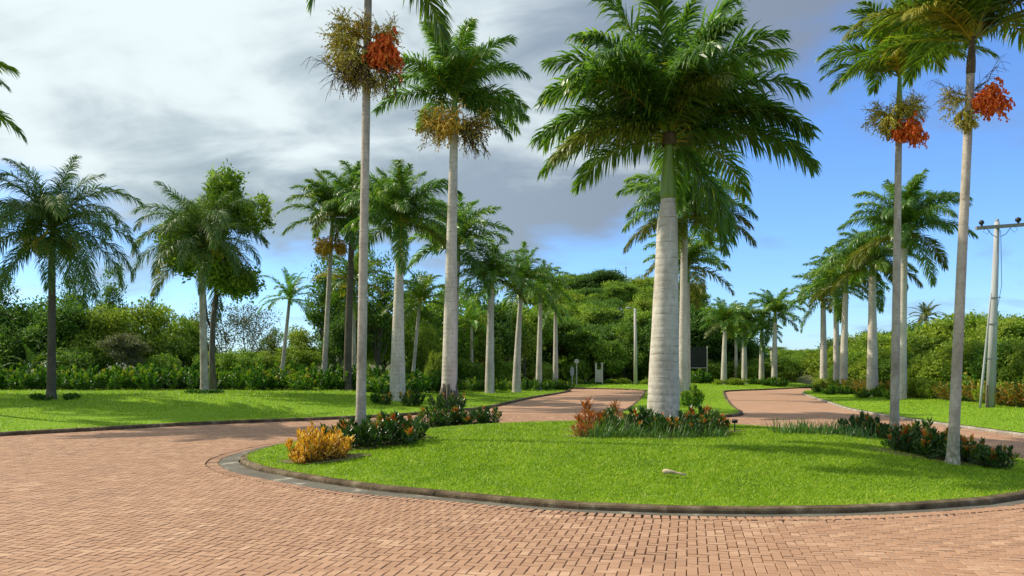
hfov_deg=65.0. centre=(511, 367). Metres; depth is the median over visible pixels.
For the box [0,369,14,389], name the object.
hedge shrub
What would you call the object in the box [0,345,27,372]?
wood tree
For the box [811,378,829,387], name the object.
verge shrub
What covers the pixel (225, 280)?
broadleaf tree
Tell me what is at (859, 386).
verge shrub
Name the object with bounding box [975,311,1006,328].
bank tree
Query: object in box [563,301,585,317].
hill tree
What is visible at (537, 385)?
bed shrub
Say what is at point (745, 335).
royal palm
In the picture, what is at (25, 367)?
hedge shrub
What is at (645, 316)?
wood tree
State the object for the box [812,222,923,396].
royal palm
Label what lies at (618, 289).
hill tree
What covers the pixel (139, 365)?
hedge shrub
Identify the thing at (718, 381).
clipped shrub
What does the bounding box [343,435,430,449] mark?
soil patch
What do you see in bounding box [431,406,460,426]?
croton
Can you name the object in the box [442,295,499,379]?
young palm
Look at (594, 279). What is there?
hill tree
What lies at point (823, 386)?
verge shrub
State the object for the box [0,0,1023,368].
sky
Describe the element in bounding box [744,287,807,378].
royal palm
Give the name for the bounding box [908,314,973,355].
bank tree
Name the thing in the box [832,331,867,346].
bank tree
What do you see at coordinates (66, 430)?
side kerb
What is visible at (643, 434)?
spider lily
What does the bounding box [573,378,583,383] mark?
ground shrub
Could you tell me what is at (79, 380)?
hedge shrub
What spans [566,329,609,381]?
wood tree
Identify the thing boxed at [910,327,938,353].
bank tree
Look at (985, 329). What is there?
bank tree
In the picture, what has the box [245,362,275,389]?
hedge shrub
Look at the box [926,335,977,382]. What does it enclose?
bank tree
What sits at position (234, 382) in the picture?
hedge shrub
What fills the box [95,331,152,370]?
wood tree
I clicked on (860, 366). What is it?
bank tree
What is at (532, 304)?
hill tree
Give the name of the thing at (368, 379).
hedge shrub
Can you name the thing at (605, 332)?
wood tree
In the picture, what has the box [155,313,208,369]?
wood tree
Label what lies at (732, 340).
wood tree
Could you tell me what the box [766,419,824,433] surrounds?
spider lily
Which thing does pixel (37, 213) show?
queen palm
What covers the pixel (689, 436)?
spider lily
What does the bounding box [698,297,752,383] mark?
royal palm
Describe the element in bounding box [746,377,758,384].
clipped shrub
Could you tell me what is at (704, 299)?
hill tree
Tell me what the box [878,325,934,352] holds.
bank tree
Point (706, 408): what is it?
rust plant
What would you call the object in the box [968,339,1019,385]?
bank tree
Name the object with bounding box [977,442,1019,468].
croton
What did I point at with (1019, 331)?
bank tree
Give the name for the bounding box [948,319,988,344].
bank tree
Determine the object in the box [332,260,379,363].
wood tree
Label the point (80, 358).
wood tree
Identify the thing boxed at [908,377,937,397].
verge shrub
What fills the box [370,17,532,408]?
royal palm
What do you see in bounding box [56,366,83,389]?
hedge shrub
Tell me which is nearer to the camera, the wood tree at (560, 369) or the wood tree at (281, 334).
the wood tree at (281, 334)
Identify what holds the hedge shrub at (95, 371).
on the side lawn at (97, 416)
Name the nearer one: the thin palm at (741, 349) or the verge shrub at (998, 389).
the verge shrub at (998, 389)
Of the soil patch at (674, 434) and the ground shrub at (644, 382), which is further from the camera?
the ground shrub at (644, 382)
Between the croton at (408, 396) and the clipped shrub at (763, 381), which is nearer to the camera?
the croton at (408, 396)
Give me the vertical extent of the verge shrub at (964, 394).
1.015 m
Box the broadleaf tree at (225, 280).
[151,158,275,389]
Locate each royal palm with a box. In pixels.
[338,159,463,400]
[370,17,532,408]
[405,193,513,384]
[457,239,533,392]
[482,241,559,392]
[510,259,575,389]
[523,274,580,389]
[527,0,823,416]
[614,156,758,395]
[642,231,735,390]
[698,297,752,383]
[720,298,771,383]
[740,314,782,379]
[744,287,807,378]
[787,269,862,381]
[797,249,868,380]
[802,246,890,383]
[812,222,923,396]
[836,168,978,398]
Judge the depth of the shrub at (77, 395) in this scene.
28.26 m
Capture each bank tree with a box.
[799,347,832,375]
[804,334,858,361]
[804,345,855,381]
[827,364,849,380]
[828,341,855,363]
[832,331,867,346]
[848,331,885,363]
[848,344,862,362]
[848,355,879,382]
[848,356,863,374]
[848,364,856,380]
[854,335,890,359]
[854,340,866,348]
[857,331,912,359]
[862,346,890,382]
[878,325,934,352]
[878,349,919,381]
[888,320,921,332]
[907,335,915,343]
[907,348,933,381]
[907,351,928,376]
[907,355,916,375]
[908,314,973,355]
[908,355,946,381]
[909,314,987,351]
[910,308,987,353]
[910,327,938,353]
[913,340,951,382]
[919,317,977,352]
[924,315,948,326]
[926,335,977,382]
[932,344,965,379]
[941,338,983,375]
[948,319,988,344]
[950,312,986,340]
[963,338,1011,380]
[963,339,983,378]
[964,314,1007,343]
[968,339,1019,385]
[969,342,1010,378]
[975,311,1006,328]
[981,314,1023,339]
[981,316,1023,346]
[984,339,1021,381]
[996,341,1023,386]
[997,326,1016,337]
[997,344,1023,384]
[999,356,1023,386]
[1000,337,1023,347]
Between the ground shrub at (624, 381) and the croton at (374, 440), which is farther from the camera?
the ground shrub at (624, 381)
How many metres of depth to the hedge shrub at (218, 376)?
38.75 m
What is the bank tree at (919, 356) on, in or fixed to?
on the verge lawn at (962, 413)
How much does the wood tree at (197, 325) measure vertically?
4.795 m
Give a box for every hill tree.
[528,300,549,309]
[545,288,586,318]
[552,274,575,291]
[563,286,608,302]
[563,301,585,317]
[570,268,627,289]
[574,303,624,323]
[574,309,618,324]
[577,292,618,309]
[577,296,624,317]
[581,301,612,326]
[600,281,633,298]
[602,280,640,318]
[603,285,631,302]
[622,303,641,321]
[623,293,652,319]
[625,274,653,304]
[632,284,653,310]
[690,291,715,307]
[701,293,711,305]
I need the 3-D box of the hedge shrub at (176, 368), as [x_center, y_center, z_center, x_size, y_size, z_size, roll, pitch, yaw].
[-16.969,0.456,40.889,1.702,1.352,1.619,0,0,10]
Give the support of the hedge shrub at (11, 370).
on the side lawn at (97, 416)
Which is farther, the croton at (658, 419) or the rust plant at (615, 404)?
the rust plant at (615, 404)
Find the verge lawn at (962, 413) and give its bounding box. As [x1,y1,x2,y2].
[806,390,1023,432]
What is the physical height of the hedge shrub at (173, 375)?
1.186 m
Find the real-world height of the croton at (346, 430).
0.662 m
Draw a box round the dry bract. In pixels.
[662,469,685,475]
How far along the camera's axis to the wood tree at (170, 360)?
42.61 m
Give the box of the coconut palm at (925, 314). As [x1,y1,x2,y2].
[907,299,945,327]
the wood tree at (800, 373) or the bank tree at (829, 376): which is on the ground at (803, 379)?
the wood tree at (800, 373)
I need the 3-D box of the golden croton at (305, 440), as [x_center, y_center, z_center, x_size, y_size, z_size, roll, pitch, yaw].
[-3.319,1.232,13.333,0.901,0.777,0.891,0,0,10]
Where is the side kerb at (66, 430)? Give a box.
[0,390,570,435]
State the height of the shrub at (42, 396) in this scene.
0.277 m
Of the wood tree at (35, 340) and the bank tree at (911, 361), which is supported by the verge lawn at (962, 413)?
the bank tree at (911, 361)
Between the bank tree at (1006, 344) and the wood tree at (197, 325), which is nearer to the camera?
the bank tree at (1006, 344)
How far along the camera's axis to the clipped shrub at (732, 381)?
65.31 m
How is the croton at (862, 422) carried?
on the soil patch
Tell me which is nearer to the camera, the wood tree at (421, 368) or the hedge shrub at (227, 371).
the hedge shrub at (227, 371)
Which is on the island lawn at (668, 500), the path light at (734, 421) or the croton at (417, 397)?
the path light at (734, 421)
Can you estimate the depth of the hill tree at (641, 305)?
100.00 m
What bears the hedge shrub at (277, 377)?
on the side lawn at (97, 416)
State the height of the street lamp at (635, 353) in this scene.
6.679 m
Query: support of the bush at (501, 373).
on the ground at (803, 379)
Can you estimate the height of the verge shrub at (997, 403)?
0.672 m
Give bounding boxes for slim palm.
[0,58,27,145]
[275,168,370,385]
[302,0,454,426]
[311,251,392,367]
[815,0,999,431]
[838,0,1023,465]
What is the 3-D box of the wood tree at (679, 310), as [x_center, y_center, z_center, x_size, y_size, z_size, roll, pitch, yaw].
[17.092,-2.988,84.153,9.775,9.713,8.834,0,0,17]
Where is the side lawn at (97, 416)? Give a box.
[0,387,566,431]
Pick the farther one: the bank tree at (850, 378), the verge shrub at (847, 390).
the bank tree at (850, 378)
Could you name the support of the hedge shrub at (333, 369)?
on the side lawn at (97, 416)
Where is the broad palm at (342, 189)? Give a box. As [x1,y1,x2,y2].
[302,160,393,390]
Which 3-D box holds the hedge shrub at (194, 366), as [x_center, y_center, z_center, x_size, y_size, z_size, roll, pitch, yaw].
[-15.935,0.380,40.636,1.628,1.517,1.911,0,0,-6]
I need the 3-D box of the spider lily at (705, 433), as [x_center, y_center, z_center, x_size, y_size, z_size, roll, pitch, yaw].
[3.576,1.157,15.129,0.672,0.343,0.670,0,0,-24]
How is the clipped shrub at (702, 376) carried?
on the median lawn at (682, 408)
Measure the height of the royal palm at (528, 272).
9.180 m
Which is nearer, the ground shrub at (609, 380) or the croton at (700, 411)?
the croton at (700, 411)
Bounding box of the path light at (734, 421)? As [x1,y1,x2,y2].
[732,419,739,431]
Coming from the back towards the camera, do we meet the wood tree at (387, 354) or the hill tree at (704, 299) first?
the hill tree at (704, 299)
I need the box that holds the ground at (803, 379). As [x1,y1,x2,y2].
[98,309,816,384]
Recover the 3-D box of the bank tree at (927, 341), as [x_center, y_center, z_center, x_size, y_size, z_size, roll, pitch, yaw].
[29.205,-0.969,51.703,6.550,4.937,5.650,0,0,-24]
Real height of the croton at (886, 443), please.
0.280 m
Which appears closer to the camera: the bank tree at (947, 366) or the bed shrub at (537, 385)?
the bank tree at (947, 366)
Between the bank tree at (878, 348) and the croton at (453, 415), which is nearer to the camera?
the croton at (453, 415)
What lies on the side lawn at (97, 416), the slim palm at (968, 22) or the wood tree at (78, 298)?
the wood tree at (78, 298)
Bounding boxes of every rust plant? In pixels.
[569,413,594,436]
[574,396,609,431]
[607,398,622,420]
[703,404,711,411]
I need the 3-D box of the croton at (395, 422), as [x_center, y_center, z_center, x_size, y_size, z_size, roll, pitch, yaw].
[-1.972,1.069,14.307,0.865,0.740,0.905,0,0,25]
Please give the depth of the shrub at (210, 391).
33.08 m
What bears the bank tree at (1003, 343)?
on the verge lawn at (962, 413)
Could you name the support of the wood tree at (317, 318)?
on the side lawn at (97, 416)
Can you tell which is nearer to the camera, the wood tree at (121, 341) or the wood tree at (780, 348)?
the wood tree at (121, 341)
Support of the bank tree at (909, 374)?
on the verge lawn at (962, 413)
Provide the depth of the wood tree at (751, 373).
78.03 m
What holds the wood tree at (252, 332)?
on the side lawn at (97, 416)
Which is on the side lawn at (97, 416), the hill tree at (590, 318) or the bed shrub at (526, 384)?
the bed shrub at (526, 384)
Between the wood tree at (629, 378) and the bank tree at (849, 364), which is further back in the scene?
the wood tree at (629, 378)
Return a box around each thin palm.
[729,325,741,378]
[732,332,755,361]
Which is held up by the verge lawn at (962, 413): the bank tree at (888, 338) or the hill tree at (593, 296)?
the bank tree at (888, 338)
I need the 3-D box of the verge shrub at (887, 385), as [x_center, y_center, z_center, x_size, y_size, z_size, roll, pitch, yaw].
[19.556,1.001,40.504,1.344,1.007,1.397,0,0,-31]
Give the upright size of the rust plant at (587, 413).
0.847 m
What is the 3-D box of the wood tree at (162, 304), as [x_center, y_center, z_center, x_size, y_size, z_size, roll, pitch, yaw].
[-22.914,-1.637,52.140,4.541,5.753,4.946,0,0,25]
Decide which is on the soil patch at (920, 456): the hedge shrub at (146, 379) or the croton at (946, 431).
the croton at (946, 431)
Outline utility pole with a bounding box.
[975,217,1023,407]
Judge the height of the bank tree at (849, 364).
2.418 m
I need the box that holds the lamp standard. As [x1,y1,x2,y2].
[768,347,771,377]
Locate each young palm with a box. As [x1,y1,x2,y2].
[258,267,324,375]
[380,267,459,370]
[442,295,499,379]
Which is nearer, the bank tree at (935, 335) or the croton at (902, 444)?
the croton at (902, 444)
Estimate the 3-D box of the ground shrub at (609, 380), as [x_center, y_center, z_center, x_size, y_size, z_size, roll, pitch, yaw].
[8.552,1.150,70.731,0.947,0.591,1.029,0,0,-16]
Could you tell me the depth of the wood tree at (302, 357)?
44.79 m
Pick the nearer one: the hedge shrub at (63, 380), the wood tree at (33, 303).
the hedge shrub at (63, 380)
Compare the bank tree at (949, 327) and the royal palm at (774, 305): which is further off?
the royal palm at (774, 305)
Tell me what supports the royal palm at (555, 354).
on the side lawn at (97, 416)
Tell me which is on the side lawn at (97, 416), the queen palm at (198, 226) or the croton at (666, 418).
the queen palm at (198, 226)
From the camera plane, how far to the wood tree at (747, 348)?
85.22 m
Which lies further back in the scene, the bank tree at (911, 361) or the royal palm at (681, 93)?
the bank tree at (911, 361)
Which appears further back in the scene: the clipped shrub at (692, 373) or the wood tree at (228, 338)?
the clipped shrub at (692, 373)
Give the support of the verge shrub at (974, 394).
on the verge lawn at (962, 413)
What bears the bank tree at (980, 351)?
on the verge lawn at (962, 413)
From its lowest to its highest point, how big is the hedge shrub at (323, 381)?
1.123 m
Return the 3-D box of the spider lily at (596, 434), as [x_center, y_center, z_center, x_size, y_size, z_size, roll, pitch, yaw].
[1.545,1.103,14.948,0.982,0.452,0.870,0,0,-28]
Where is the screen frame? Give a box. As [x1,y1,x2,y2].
[690,346,707,370]
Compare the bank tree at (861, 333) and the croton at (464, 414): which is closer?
the croton at (464, 414)
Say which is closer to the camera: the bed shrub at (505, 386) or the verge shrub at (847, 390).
the verge shrub at (847, 390)
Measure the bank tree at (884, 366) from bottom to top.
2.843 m
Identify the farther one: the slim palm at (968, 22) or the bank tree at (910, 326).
the bank tree at (910, 326)
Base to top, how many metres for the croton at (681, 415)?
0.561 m
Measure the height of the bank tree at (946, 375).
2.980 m
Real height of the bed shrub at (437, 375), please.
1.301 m
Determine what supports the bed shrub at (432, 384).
on the side lawn at (97, 416)
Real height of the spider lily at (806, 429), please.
0.362 m
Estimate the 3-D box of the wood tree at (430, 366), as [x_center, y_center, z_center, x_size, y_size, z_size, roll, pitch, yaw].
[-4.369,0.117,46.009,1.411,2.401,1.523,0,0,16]
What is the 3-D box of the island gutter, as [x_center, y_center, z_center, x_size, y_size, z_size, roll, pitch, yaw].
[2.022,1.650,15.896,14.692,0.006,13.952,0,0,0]
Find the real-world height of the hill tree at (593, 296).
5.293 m
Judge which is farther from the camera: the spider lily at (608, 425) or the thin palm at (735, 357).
the thin palm at (735, 357)
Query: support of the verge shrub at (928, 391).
on the verge lawn at (962, 413)
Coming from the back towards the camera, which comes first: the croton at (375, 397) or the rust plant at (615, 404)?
the croton at (375, 397)
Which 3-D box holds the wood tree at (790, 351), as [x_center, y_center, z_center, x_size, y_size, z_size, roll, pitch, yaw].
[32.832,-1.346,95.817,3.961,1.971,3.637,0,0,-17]
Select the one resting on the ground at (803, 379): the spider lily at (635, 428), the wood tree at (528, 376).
the wood tree at (528, 376)
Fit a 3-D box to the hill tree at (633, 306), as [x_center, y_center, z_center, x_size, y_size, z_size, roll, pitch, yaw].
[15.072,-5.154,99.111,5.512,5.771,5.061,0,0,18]
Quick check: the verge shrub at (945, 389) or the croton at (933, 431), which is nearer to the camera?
the croton at (933, 431)
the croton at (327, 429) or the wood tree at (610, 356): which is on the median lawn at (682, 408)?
the wood tree at (610, 356)
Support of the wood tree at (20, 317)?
on the side lawn at (97, 416)
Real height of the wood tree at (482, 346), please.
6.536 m
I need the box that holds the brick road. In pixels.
[468,388,882,413]
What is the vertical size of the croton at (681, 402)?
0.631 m
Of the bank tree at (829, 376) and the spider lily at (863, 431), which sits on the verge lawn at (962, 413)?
the bank tree at (829, 376)
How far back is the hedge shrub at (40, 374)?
38.89 m
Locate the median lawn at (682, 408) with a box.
[481,383,812,414]
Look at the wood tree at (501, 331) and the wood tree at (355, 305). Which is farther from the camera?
the wood tree at (501, 331)
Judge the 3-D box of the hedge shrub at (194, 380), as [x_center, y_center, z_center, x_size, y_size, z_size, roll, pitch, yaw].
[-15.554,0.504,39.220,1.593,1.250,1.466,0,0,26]
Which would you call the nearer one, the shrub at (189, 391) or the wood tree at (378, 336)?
the shrub at (189, 391)
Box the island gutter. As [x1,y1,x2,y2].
[218,446,1023,516]
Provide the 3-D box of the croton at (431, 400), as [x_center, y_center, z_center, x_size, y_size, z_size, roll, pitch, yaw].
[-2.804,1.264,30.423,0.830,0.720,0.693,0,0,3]
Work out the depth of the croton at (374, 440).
14.14 m
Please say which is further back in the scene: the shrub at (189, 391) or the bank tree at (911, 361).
the bank tree at (911, 361)
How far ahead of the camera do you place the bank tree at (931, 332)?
51.69 m
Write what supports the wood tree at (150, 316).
on the side lawn at (97, 416)
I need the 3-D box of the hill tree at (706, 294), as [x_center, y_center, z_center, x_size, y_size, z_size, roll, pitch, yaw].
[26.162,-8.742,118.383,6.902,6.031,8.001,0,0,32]
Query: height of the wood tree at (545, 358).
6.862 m
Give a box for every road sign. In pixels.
[570,366,573,383]
[574,359,578,384]
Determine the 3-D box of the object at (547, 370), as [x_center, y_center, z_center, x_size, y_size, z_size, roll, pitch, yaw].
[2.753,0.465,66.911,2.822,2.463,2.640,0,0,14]
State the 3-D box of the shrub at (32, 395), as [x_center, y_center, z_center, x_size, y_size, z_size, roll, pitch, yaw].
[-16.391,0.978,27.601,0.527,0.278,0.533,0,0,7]
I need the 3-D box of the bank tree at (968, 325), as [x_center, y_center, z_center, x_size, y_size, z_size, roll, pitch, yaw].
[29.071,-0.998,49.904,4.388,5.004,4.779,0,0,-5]
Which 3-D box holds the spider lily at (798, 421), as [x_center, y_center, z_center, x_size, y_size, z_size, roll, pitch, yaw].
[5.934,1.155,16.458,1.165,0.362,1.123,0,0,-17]
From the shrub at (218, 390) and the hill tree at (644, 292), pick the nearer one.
the shrub at (218, 390)
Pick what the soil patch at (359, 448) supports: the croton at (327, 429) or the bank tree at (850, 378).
the croton at (327, 429)
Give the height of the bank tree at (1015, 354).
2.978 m
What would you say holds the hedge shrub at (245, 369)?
on the side lawn at (97, 416)
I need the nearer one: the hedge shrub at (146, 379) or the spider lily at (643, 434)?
the spider lily at (643, 434)
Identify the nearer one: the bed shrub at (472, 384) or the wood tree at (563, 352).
the bed shrub at (472, 384)
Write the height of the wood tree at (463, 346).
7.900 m
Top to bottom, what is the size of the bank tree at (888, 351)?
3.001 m
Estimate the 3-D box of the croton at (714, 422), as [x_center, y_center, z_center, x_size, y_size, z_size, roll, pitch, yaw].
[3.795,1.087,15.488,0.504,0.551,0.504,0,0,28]
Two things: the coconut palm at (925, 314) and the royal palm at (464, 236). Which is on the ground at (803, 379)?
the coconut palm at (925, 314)
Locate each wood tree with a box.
[0,267,22,314]
[0,296,45,365]
[0,324,28,369]
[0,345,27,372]
[5,295,47,364]
[9,292,107,363]
[43,341,115,372]
[44,272,96,312]
[61,301,147,371]
[92,263,129,364]
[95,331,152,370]
[97,296,180,360]
[138,299,179,340]
[142,350,181,370]
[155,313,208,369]
[168,312,218,364]
[181,300,255,357]
[191,351,230,371]
[215,346,270,376]
[223,301,282,354]
[252,326,283,355]
[256,349,285,369]
[266,343,321,372]
[276,324,320,362]
[302,253,357,368]
[313,311,357,368]
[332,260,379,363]
[356,249,406,367]
[367,316,414,370]
[385,289,442,363]
[404,270,442,332]
[405,287,485,364]
[405,361,427,375]
[407,320,442,368]
[424,349,442,377]
[432,282,486,380]
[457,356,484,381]
[458,288,529,381]
[458,309,503,365]
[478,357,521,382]
[495,303,546,368]
[496,301,563,377]
[513,325,565,369]
[513,358,551,381]
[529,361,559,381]
[542,308,591,351]
[558,360,591,381]
[559,326,590,360]
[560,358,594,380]
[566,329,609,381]
[578,319,643,341]
[592,339,629,378]
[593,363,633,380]
[611,308,651,358]
[611,318,649,377]
[618,366,640,381]
[631,319,651,361]
[631,361,648,380]
[642,294,714,357]
[690,303,739,362]
[690,307,759,358]
[691,359,729,382]
[712,338,756,359]
[727,359,755,377]
[727,360,758,378]
[730,337,765,360]
[738,342,769,359]
[750,358,769,379]
[751,353,804,379]
[766,346,795,352]
[769,350,789,357]
[778,349,793,356]
[783,369,803,382]
[784,348,817,361]
[785,378,797,382]
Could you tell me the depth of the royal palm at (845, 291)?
47.92 m
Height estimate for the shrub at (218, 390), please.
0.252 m
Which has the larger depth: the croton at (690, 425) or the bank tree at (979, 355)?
the bank tree at (979, 355)
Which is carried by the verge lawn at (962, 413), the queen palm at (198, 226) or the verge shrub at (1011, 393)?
the verge shrub at (1011, 393)
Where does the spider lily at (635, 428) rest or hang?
on the soil patch at (674, 434)
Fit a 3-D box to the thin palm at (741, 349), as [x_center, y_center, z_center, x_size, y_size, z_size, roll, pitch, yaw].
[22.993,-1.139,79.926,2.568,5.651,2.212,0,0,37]
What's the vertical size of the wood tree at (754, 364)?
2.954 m
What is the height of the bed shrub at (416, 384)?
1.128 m
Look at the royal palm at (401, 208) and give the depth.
33.38 m
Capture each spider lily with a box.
[568,417,620,439]
[591,414,627,434]
[596,412,636,437]
[619,418,657,435]
[630,420,664,438]
[648,426,676,437]
[660,425,687,438]
[669,423,711,437]
[686,421,717,437]
[700,424,730,436]
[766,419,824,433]
[770,417,832,432]
[777,418,834,435]
[799,419,846,434]
[801,418,862,434]
[820,420,871,436]
[821,419,876,438]
[838,420,884,438]
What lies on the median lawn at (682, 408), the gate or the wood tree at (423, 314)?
the gate
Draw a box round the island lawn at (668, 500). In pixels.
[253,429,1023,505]
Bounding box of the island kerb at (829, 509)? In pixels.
[240,441,1023,513]
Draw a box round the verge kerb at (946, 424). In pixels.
[802,391,1023,436]
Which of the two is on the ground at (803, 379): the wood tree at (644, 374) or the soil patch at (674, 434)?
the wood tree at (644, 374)
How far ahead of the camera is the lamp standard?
77.91 m
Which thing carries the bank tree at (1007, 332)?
on the verge lawn at (962, 413)
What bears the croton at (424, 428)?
on the soil patch at (359, 448)
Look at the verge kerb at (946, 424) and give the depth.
23.73 m
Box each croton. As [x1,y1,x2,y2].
[284,419,336,461]
[288,449,319,464]
[312,424,353,458]
[319,418,351,439]
[331,416,372,447]
[353,414,401,447]
[366,412,387,435]
[370,392,387,403]
[371,410,421,445]
[381,389,393,404]
[398,387,413,406]
[398,413,429,439]
[405,389,425,405]
[413,404,443,427]
[427,392,446,408]
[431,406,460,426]
[437,393,457,408]
[444,405,473,425]
[448,393,467,407]
[458,404,485,424]
[473,405,502,423]
[594,406,619,427]
[607,412,637,434]
[624,405,662,433]
[641,408,666,432]
[649,415,675,435]
[657,417,686,433]
[668,410,697,426]
[674,417,700,435]
[679,398,685,406]
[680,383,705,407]
[682,419,708,435]
[683,404,720,430]
[698,411,721,434]
[703,409,730,432]
[837,414,866,431]
[853,410,882,435]
[859,416,889,437]
[874,423,893,438]
[881,439,899,447]
[885,424,929,453]
[895,422,945,454]
[909,417,933,445]
[911,427,961,459]
[936,427,966,453]
[960,433,973,446]
[960,434,991,461]
[967,443,999,467]
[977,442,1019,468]
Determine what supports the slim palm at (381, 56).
on the soil patch at (359, 448)
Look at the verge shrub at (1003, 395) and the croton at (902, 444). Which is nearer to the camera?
the croton at (902, 444)
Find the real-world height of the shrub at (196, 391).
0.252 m
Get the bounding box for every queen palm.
[0,154,147,399]
[129,173,269,392]
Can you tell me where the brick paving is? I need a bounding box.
[0,414,1023,575]
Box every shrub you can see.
[0,365,15,388]
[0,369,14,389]
[6,367,36,389]
[11,363,43,388]
[23,364,56,389]
[29,393,41,399]
[33,394,53,400]
[56,364,84,388]
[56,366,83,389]
[62,393,74,399]
[65,393,80,398]
[68,368,96,390]
[83,364,106,389]
[95,366,125,389]
[103,364,130,388]
[116,365,142,389]
[131,363,150,385]
[133,362,168,389]
[148,365,174,389]
[160,367,191,389]
[173,364,187,387]
[176,367,199,388]
[179,361,208,388]
[184,389,194,393]
[193,389,203,393]
[202,389,215,393]
[208,368,228,388]
[213,389,224,393]
[216,368,232,388]
[219,365,248,389]
[235,366,248,388]
[241,365,274,389]
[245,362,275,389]
[262,369,289,389]
[268,359,298,389]
[284,368,317,390]
[289,362,324,388]
[313,369,337,389]
[327,364,341,388]
[330,367,355,389]
[336,365,366,385]
[366,363,389,378]
[366,372,380,391]
[366,374,389,393]
[381,376,411,393]
[405,369,428,392]
[405,372,422,391]
[422,372,439,392]
[426,370,441,392]
[456,379,468,391]
[463,377,480,390]
[475,379,484,390]
[483,379,500,391]
[497,378,511,390]
[521,377,533,389]
[531,378,544,389]
[542,378,554,389]
[551,378,564,389]
[563,380,574,389]
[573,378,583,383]
[603,378,614,383]
[616,378,629,383]
[639,379,647,383]
[691,368,700,382]
[691,369,711,383]
[712,379,723,384]
[728,378,742,384]
[735,378,746,384]
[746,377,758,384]
[759,377,769,384]
[767,376,782,386]
[777,377,789,385]
[810,384,821,391]
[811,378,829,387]
[818,381,826,389]
[820,383,841,394]
[826,379,837,386]
[835,383,854,394]
[837,378,861,393]
[845,377,865,393]
[852,387,871,397]
[854,381,865,393]
[868,385,888,396]
[881,388,889,398]
[884,380,910,390]
[907,376,928,397]
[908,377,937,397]
[916,382,937,398]
[925,380,946,398]
[930,382,948,399]
[934,381,963,400]
[947,372,984,400]
[961,379,998,401]
[963,382,985,402]
[971,382,1003,402]
[996,383,1022,405]
[996,391,1010,405]
[997,384,1019,405]
[1004,381,1023,407]
[1013,383,1022,403]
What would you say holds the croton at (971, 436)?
on the soil patch at (920, 456)
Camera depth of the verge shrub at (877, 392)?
40.71 m
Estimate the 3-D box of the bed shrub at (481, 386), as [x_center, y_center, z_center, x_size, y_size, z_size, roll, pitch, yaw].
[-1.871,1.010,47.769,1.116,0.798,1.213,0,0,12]
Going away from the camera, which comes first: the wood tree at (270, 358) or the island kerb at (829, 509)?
the island kerb at (829, 509)
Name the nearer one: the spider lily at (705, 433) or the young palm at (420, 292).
the spider lily at (705, 433)
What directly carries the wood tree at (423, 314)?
on the side lawn at (97, 416)
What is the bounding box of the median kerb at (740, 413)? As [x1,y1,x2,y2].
[533,387,809,417]
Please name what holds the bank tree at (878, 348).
on the verge lawn at (962, 413)
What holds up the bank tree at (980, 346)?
on the verge lawn at (962, 413)
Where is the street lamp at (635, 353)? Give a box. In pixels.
[626,307,636,384]
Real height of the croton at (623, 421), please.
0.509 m
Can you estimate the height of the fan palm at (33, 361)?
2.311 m
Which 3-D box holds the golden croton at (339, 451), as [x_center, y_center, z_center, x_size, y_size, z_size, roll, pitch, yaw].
[-3.003,1.260,13.440,0.807,0.640,0.816,0,0,-26]
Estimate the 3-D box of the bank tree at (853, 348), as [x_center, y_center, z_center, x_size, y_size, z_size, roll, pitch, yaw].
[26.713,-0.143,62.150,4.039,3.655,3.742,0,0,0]
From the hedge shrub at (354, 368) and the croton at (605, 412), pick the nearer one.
the croton at (605, 412)
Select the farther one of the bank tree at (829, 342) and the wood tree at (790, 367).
the wood tree at (790, 367)
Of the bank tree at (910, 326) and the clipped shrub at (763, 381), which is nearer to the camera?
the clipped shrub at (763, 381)
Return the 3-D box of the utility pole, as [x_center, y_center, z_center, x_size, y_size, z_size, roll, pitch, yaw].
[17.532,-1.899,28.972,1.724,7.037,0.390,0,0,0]
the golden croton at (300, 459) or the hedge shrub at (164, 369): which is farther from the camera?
the hedge shrub at (164, 369)
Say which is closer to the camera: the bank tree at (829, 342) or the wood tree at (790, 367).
the bank tree at (829, 342)
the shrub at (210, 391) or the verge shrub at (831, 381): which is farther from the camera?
the verge shrub at (831, 381)
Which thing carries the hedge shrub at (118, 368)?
on the side lawn at (97, 416)
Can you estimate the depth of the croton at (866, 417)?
16.96 m
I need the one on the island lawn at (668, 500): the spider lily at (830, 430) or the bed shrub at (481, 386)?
the spider lily at (830, 430)
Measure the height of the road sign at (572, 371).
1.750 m
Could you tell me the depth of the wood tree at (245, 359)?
42.46 m
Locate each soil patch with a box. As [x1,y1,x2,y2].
[280,453,371,463]
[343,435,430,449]
[562,428,743,438]
[865,447,1018,465]
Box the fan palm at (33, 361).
[2,345,68,375]
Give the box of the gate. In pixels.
[595,363,602,383]
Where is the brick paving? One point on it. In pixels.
(171, 501)
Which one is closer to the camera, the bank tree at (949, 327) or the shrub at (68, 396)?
the shrub at (68, 396)
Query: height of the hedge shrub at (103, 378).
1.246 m
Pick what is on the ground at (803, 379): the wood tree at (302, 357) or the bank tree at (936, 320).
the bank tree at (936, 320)
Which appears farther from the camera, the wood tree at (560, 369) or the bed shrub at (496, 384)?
the wood tree at (560, 369)

